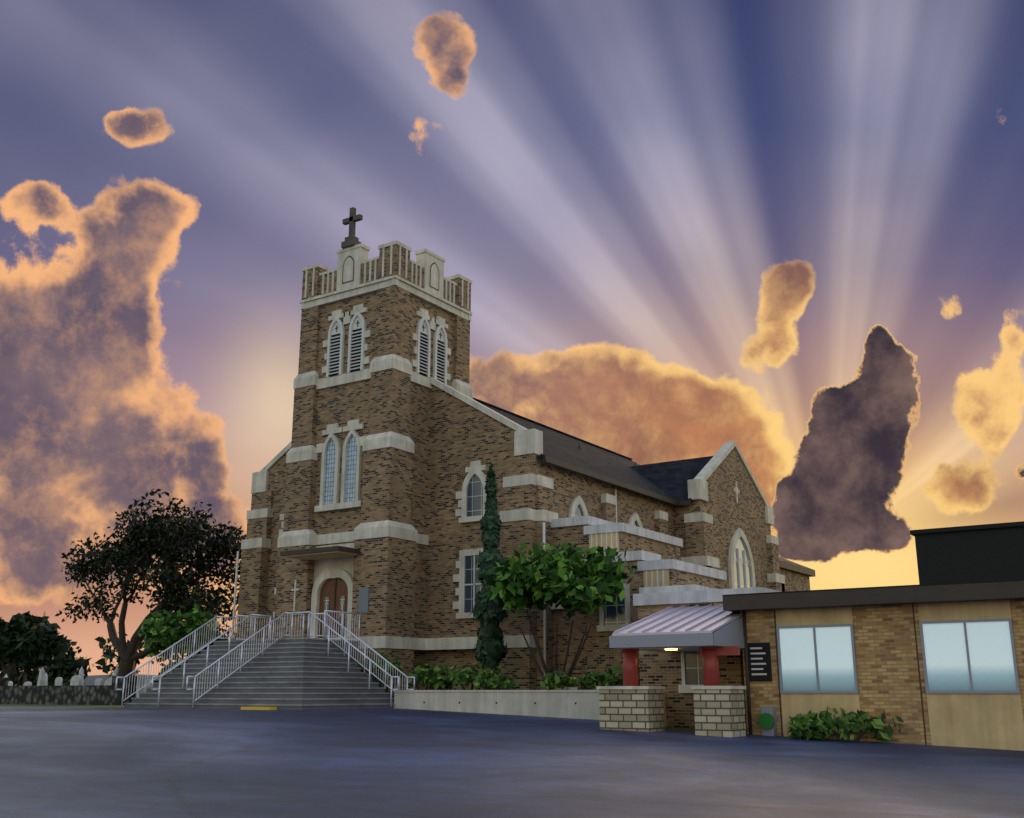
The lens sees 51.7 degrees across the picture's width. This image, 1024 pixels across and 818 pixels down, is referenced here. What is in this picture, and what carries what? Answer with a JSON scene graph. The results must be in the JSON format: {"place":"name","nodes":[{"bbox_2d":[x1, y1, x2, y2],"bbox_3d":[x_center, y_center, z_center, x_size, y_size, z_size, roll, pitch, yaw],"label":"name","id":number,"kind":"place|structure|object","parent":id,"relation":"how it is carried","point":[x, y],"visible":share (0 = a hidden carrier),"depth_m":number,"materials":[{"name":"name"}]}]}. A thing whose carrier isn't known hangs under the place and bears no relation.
{"place":"outdoors","nodes":[
{"label":"outdoors","id":0,"kind":"place"},
{"bbox_2d":[15,674,156,692],"bbox_3d":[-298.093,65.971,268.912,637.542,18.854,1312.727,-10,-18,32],"label":"hill","id":1,"kind":"structure","parent":0,"point":[90,680],"depth_m":653.11,"materials":[{"name":"green plant"}]},
{"bbox_2d":[0,704,746,733],"bbox_3d":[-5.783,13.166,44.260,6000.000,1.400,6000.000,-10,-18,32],"label":"ground","id":2,"kind":"structure","parent":0,"point":[120,706],"depth_m":42.83,"materials":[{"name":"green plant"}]},
{"bbox_2d":[0,611,76,680],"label":"tree","id":3,"kind":"object","parent":2,"relation":"on","point":[28,642],"visible":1,"depth_m":89.13,"materials":[{"name":"green plant"}]},
{"bbox_2d":[20,637,81,685],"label":"tree","id":4,"kind":"object","parent":2,"relation":"on","point":[67,669],"visible":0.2,"depth_m":103.83,"materials":[{"name":"green plant"}]},
{"bbox_2d":[0,666,161,704],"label":"cemetery","id":5,"kind":"structure","parent":2,"relation":"on","point":[76,691],"depth_m":49.69,"materials":[{"name":"grey stone"}]},
{"bbox_2d":[0,628,190,685],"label":"treeline","id":6,"kind":"object","parent":2,"relation":"on","point":[19,677],"visible":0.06,"depth_m":142.90,"materials":[{"name":"green plant"}]},
{"bbox_2d":[55,487,245,675],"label":"tree","id":7,"kind":"object","parent":2,"relation":"on","point":[141,544],"visible":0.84,"depth_m":53.64,"materials":[{"name":"green plant"}]},
{"bbox_2d":[149,657,191,687],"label":"shrub","id":8,"kind":"object","parent":2,"relation":"on","point":[165,669],"visible":0.05,"depth_m":45.64,"materials":[{"name":"green plant"}]},
{"bbox_2d":[137,603,220,667],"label":"tree","id":9,"kind":"object","parent":2,"relation":"on","point":[166,629],"visible":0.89,"depth_m":48.09,"materials":[{"name":"green plant"}]},
{"bbox_2d":[124,638,394,709],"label":"front steps","id":10,"kind":"structure","parent":2,"relation":"on","point":[296,674],"depth_m":37.21,"materials":[{"name":"concrete"}]},
{"bbox_2d":[115,610,414,706],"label":"step railings","id":11,"kind":"object","parent":10,"relation":"on","point":[325,632],"visible":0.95,"depth_m":39.05,"materials":[{"name":"silver metal"}]},
{"bbox_2d":[274,207,472,695],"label":"tower","id":12,"kind":"structure","parent":2,"relation":"on","point":[384,335],"depth_m":45.01,"materials":[{"name":"brick"}]},
{"bbox_2d":[231,377,815,689],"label":"church","id":13,"kind":"structure","parent":2,"relation":"on","point":[715,511],"depth_m":45.88,"materials":[{"name":"brick"}]},
{"bbox_2d":[392,686,745,736],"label":"planter wall","id":14,"kind":"structure","parent":2,"relation":"on","point":[719,711],"depth_m":27.31,"materials":[{"name":"concrete"}]},
{"bbox_2d":[355,650,399,684],"bbox_3d":[-5.156,9.978,39.709,1.540,1.986,1.590,10,-18,-32],"label":"shrub","id":15,"kind":"object","parent":14,"relation":"on","point":[367,664],"visible":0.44,"depth_m":39.58,"materials":[{"name":"green plant"}]},
{"bbox_2d":[365,654,403,692],"bbox_3d":[-4.552,9.925,38.977,1.409,1.718,1.821,-10,-18,32],"label":"shrub","id":16,"kind":"object","parent":14,"relation":"on","point":[396,665],"visible":0.65,"depth_m":38.96,"materials":[{"name":"green plant"}]},
{"bbox_2d":[401,664,442,689],"bbox_3d":[-3.070,9.764,37.633,1.698,1.330,1.420,-10,-18,32],"label":"shrub","id":17,"kind":"object","parent":14,"relation":"on","point":[421,672],"visible":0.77,"depth_m":37.45,"materials":[{"name":"green plant"}]},
{"bbox_2d":[423,664,456,689],"bbox_3d":[-2.473,9.744,37.505,1.394,1.304,1.620,-10,-18,32],"label":"shrub","id":18,"kind":"object","parent":14,"relation":"on","point":[444,680],"visible":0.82,"depth_m":37.18,"materials":[{"name":"green plant"}]},
{"bbox_2d":[446,662,495,689],"bbox_3d":[-1.311,9.396,36.319,1.917,1.372,1.402,6,-16,-20],"label":"shrub","id":19,"kind":"object","parent":14,"relation":"on","point":[465,676],"visible":0.73,"depth_m":36.19,"materials":[{"name":"green plant"}]},
{"bbox_2d":[470,462,508,689],"bbox_3d":[-0.806,6.404,40.074,1.442,9.031,1.437,-10,-18,32],"label":"cypress tree","id":20,"kind":"object","parent":14,"relation":"on","point":[491,650],"visible":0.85,"depth_m":39.58,"materials":[{"name":"green plant"}]},
{"bbox_2d":[472,666,519,689],"bbox_3d":[-0.595,9.299,35.723,1.583,1.241,1.288,14,-20,-42],"label":"shrub","id":21,"kind":"object","parent":14,"relation":"on","point":[499,681],"visible":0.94,"depth_m":35.60,"materials":[{"name":"green plant"}]},
{"bbox_2d":[540,671,573,689],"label":"shrub","id":22,"kind":"object","parent":14,"relation":"on","point":[556,682],"visible":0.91,"depth_m":33.86,"materials":[{"name":"green plant"}]},
{"bbox_2d":[484,540,636,682],"bbox_3d":[1.566,7.267,36.720,5.863,5.677,4.694,-10,-18,32],"label":"bushy tree","id":23,"kind":"object","parent":14,"relation":"on","point":[557,577],"visible":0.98,"depth_m":36.01,"materials":[{"name":"green plant"}]},
{"bbox_2d":[562,676,617,689],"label":"shrub","id":24,"kind":"object","parent":14,"relation":"on","point":[579,688],"visible":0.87,"depth_m":33.63,"materials":[{"name":"green plant"}]},
{"bbox_2d":[575,670,615,689],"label":"shrub","id":25,"kind":"object","parent":14,"relation":"on","point":[592,680],"visible":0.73,"depth_m":33.35,"materials":[{"name":"green plant"}]},
{"bbox_2d":[608,660,639,685],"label":"shrub","id":26,"kind":"object","parent":14,"relation":"on","point":[613,669],"visible":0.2,"depth_m":32.99,"materials":[{"name":"green plant"}]},
{"bbox_2d":[609,604,744,685],"bbox_3d":[4.837,6.151,27.900,3.240,2.260,3.660,-10,-18,32],"label":"entrance canopy","id":27,"kind":"object","parent":14,"relation":"on","point":[684,628],"visible":0.91,"depth_m":26.99,"materials":[{"name":"grey metal"}]},
{"bbox_2d":[551,515,781,731],"bbox_3d":[6.223,7.523,37.620,8.255,8.440,17.828,3,-15,-13],"label":"annex","id":28,"kind":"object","parent":2,"relation":"on","point":[664,577],"depth_m":38.20,"materials":[{"name":"brick"}]},
{"bbox_2d":[787,710,831,739],"bbox_3d":[7.216,7.761,25.587,1.151,0.975,1.618,-3,-15,13],"label":"shrub","id":29,"kind":"object","parent":2,"relation":"on","point":[809,725],"visible":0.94,"depth_m":25.30,"materials":[{"name":"green plant"}]},
{"bbox_2d":[819,707,903,742],"bbox_3d":[8.278,7.629,25.214,1.859,1.083,1.688,1,-15,-5],"label":"shrub","id":30,"kind":"object","parent":2,"relation":"on","point":[857,719],"visible":0.93,"depth_m":24.84,"materials":[{"name":"green plant"}]},
{"bbox_2d":[722,521,1023,750],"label":"parish hall","id":31,"kind":"structure","parent":2,"relation":"on","point":[935,656],"depth_m":25.56,"materials":[{"name":"brick"}]},
{"bbox_2d":[312,708,599,727],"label":"sidewalk","id":32,"kind":"structure","parent":0,"point":[556,721],"depth_m":32.08,"materials":[{"name":"concrete"}]},
{"bbox_2d":[0,0,1023,675],"bbox_3d":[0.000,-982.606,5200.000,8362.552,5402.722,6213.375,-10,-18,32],"label":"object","id":33,"kind":"structure","parent":0,"point":[780,242],"depth_m":5200.00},
{"bbox_2d":[0,706,1023,817],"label":"parking lot road","id":34,"kind":"structure","parent":0,"point":[69,762],"depth_m":15.05,"materials":[{"name":"grey asphalt"}]},
{"bbox_2d":[658,729,1023,754],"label":"sidewalk","id":35,"kind":"structure","parent":0,"point":[1001,751],"depth_m":24.34,"materials":[{"name":"concrete"}]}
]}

